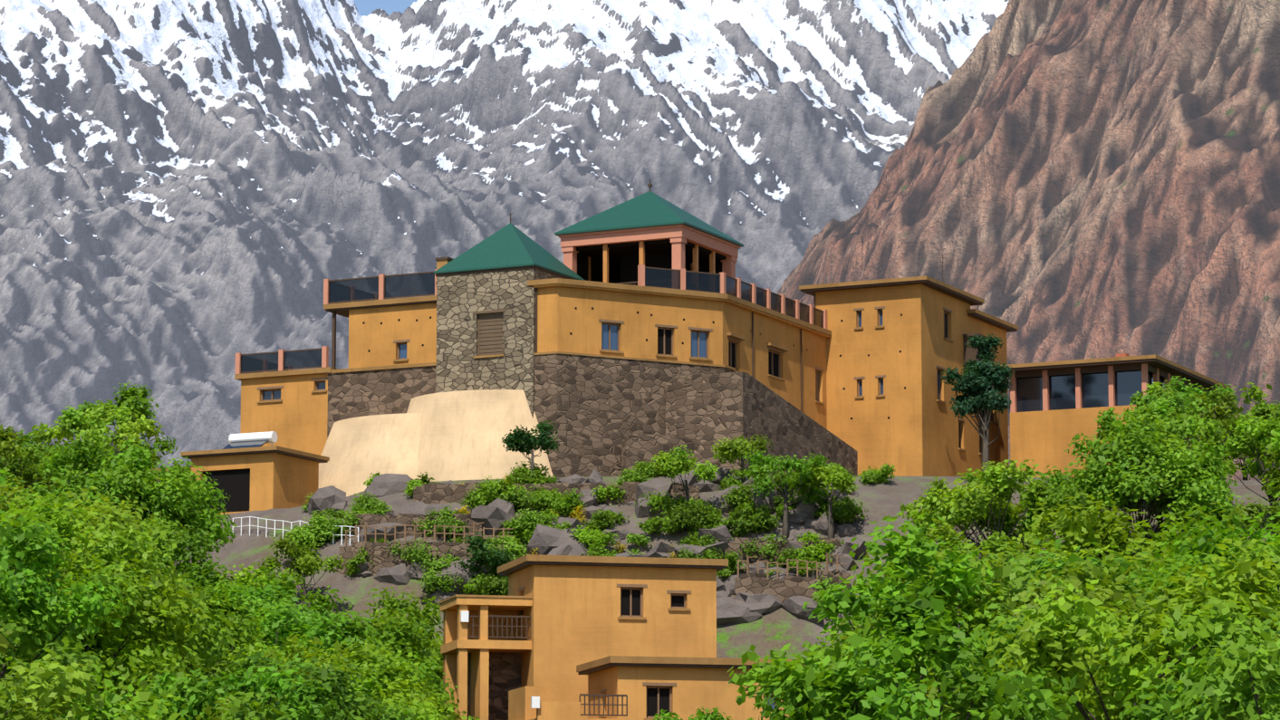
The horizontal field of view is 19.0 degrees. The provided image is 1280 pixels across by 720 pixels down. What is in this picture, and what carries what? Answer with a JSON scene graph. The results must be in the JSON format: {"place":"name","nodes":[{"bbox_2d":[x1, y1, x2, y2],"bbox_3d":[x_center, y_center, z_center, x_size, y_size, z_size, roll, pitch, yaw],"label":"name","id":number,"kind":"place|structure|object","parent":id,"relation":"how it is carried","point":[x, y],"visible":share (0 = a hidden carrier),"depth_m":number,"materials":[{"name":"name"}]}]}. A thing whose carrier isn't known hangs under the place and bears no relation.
{"place":"outdoors","nodes":[
{"label":"outdoors","id":0,"kind":"place"},
{"bbox_2d":[353,0,417,16],"label":"sky","id":1,"kind":"structure","parent":0,"point":[364,7],"materials":[{"name":"blue"}]},
{"bbox_2d":[0,0,1009,512],"bbox_3d":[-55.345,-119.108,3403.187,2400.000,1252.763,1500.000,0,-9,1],"label":"snowy mountain","id":2,"kind":"structure","parent":0,"point":[196,196],"depth_m":3563.53,"materials":[{"name":"grey stone"}]},
{"bbox_2d":[460,561,773,716],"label":"houses","id":3,"kind":"structure","parent":0,"point":[517,568],"depth_m":175.80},
{"bbox_2d":[468,652,521,719],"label":"stone wall","id":4,"kind":"structure","parent":3,"relation":"attached to","point":[505,675],"depth_m":177.73,"materials":[{"name":"brown stone"}]},
{"bbox_2d":[439,596,627,719],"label":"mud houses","id":5,"kind":"structure","parent":3,"relation":"attached to","point":[458,646],"depth_m":175.82,"materials":[{"name":"orange paint"}]},
{"bbox_2d":[518,584,776,718],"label":"windows","id":6,"kind":"structure","parent":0,"point":[652,685],"depth_m":177.17,"materials":[{"name":"brown wood"}]},
{"bbox_2d":[173,475,1279,659],"bbox_3d":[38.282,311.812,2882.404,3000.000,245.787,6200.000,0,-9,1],"label":"ground sheet","id":7,"kind":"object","parent":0,"point":[778,630],"visible":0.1,"depth_m":204.01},
{"bbox_2d":[191,452,318,514],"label":"outbuilding","id":8,"kind":"structure","parent":7,"relation":"on","point":[278,481],"depth_m":217.44,"materials":[{"name":"paint"}]},
{"bbox_2d":[240,373,327,455],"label":"building wall","id":9,"kind":"structure","parent":7,"relation":"on","point":[296,418],"depth_m":227.28,"materials":[{"name":"paint"}]},
{"bbox_2d":[232,516,358,545],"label":"path railing","id":10,"kind":"object","parent":7,"relation":"on","point":[341,534],"visible":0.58,"depth_m":209.48,"materials":[{"name":"white metal"}]},
{"bbox_2d":[346,513,481,539],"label":"terrace wall","id":11,"kind":"structure","parent":7,"relation":"on","point":[369,519],"depth_m":205.32,"materials":[{"name":"stone"}]},
{"bbox_2d":[339,539,516,577],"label":"terrace wall","id":12,"kind":"structure","parent":7,"relation":"on","point":[378,552],"depth_m":202.07,"materials":[{"name":"stone"}]},
{"bbox_2d":[345,522,513,546],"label":"terrace fence","id":13,"kind":"object","parent":12,"relation":"on","point":[424,533],"visible":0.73,"depth_m":202.17,"materials":[{"name":"brown wood"}]},
{"bbox_2d":[413,481,698,504],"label":"terrace wall","id":14,"kind":"structure","parent":7,"relation":"on","point":[434,493],"depth_m":207.05,"materials":[{"name":"stone"}]},
{"bbox_2d":[280,461,866,625],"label":"boulders","id":15,"kind":"object","parent":7,"relation":"on","point":[738,608],"visible":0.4,"depth_m":202.51,"materials":[{"name":"grey stone"}]},
{"bbox_2d":[508,564,716,718],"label":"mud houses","id":16,"kind":"structure","parent":7,"relation":"on","point":[573,611],"depth_m":176.75,"materials":[{"name":"paint"}]},
{"bbox_2d":[438,554,806,719],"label":"roof trim","id":17,"kind":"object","parent":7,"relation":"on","point":[629,560],"visible":0.46,"depth_m":176.00,"materials":[{"name":"brown paint"}]},
{"bbox_2d":[508,686,553,719],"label":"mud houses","id":18,"kind":"structure","parent":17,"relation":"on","point":[519,704],"depth_m":169.47,"materials":[{"name":"paint"}]},
{"bbox_2d":[0,334,1279,719],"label":"tree","id":19,"kind":"object","parent":7,"relation":"on","point":[1123,617],"depth_m":115.66,"materials":[{"name":"green plant"}]},
{"bbox_2d":[587,666,789,719],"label":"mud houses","id":20,"kind":"structure","parent":7,"relation":"on","point":[694,690],"depth_m":168.98,"materials":[{"name":"paint"}]},
{"bbox_2d":[766,697,774,709],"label":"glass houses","id":21,"kind":"structure","parent":20,"relation":"in","point":[773,705],"depth_m":170.01,"materials":[{"name":"glass"}]},
{"bbox_2d":[152,179,1226,512],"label":"kasbah","id":22,"kind":"structure","parent":7,"relation":"on","point":[1154,364],"depth_m":233.05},
{"bbox_2d":[348,302,436,368],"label":"building wall","id":23,"kind":"structure","parent":22,"relation":"on","point":[374,336],"depth_m":224.97,"materials":[{"name":"paint"}]},
{"bbox_2d":[318,389,553,496],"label":"retaining wall","id":24,"kind":"structure","parent":22,"relation":"attached to","point":[453,436],"depth_m":220.01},
{"bbox_2d":[435,268,564,417],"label":"stone tower","id":25,"kind":"structure","parent":22,"relation":"attached to","point":[461,299],"depth_m":221.60,"materials":[{"name":"stone"}]},
{"bbox_2d":[240,268,823,373],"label":"glass railing","id":26,"kind":"object","parent":22,"relation":"attached to","point":[394,286],"visible":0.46,"depth_m":226.38,"materials":[{"name":"glass"}]},
{"bbox_2d":[433,191,743,280],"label":"roofs","id":27,"kind":"structure","parent":22,"relation":"attached to","point":[508,245],"depth_m":226.00,"materials":[{"name":"green metal"}]},
{"bbox_2d":[327,353,857,477],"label":"stone wall","id":28,"kind":"structure","parent":22,"relation":"attached to","point":[610,417],"depth_m":221.21,"materials":[{"name":"stone"}]},
{"bbox_2d":[257,306,992,452],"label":"window","id":29,"kind":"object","parent":22,"relation":"attached to","point":[606,322],"visible":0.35,"depth_m":227.90,"materials":[{"name":"brown wood"}]},
{"bbox_2d":[588,240,715,282],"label":"columns","id":30,"kind":"structure","parent":22,"relation":"attached to","point":[694,265],"depth_m":228.64,"materials":[{"name":"paint"}]},
{"bbox_2d":[399,310,939,399],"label":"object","id":31,"kind":"object","parent":22,"relation":"attached to","point":[614,341],"visible":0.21,"depth_m":224.60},
{"bbox_2d":[150,283,1203,482],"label":"building wall","id":32,"kind":"structure","parent":22,"relation":"attached to","point":[1042,439],"depth_m":242.77,"materials":[{"name":"orange paint"}]},
{"bbox_2d":[537,286,827,429],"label":"building wall","id":33,"kind":"structure","parent":22,"relation":"on","point":[560,318],"depth_m":224.00,"materials":[{"name":"paint"}]},
{"bbox_2d":[150,259,1231,471],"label":"roof trim","id":34,"kind":"structure","parent":22,"relation":"attached to","point":[603,285],"depth_m":226.25,"materials":[{"name":"brown paint"}]},
{"bbox_2d":[235,224,1209,413],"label":"pillars","id":35,"kind":"structure","parent":22,"relation":"attached to","point":[679,236],"depth_m":229.06,"materials":[{"name":"paint"}]},
{"bbox_2d":[473,308,991,421],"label":"louvered shutter","id":36,"kind":"object","parent":22,"relation":"attached to","point":[489,333],"visible":0.54,"depth_m":221.66,"materials":[{"name":"brown wood"}]},
{"bbox_2d":[725,537,840,564],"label":"terrace wall","id":37,"kind":"structure","parent":7,"relation":"on","point":[735,546],"depth_m":200.18,"materials":[{"name":"stone"}]},
{"bbox_2d":[734,571,850,603],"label":"terrace wall","id":38,"kind":"structure","parent":7,"relation":"on","point":[779,589],"depth_m":197.07,"materials":[{"name":"stone"}]},
{"bbox_2d":[737,553,846,578],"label":"terrace fence","id":39,"kind":"object","parent":38,"relation":"on","point":[777,563],"visible":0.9,"depth_m":197.58,"materials":[{"name":"brown wood"}]},
{"bbox_2d":[815,284,972,476],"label":"tower building","id":40,"kind":"structure","parent":7,"relation":"on","point":[916,434],"depth_m":237.82,"materials":[{"name":"paint"}]},
{"bbox_2d":[970,317,1008,476],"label":"building wall","id":41,"kind":"structure","parent":7,"relation":"on","point":[998,449],"depth_m":247.56,"materials":[{"name":"paint"}]},
{"bbox_2d":[777,0,1279,481],"bbox_3d":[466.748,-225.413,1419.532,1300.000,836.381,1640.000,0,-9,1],"label":"rocky ridge","id":42,"kind":"structure","parent":0,"point":[1071,179],"depth_m":1185.58,"materials":[{"name":"brown stone"}]}
]}

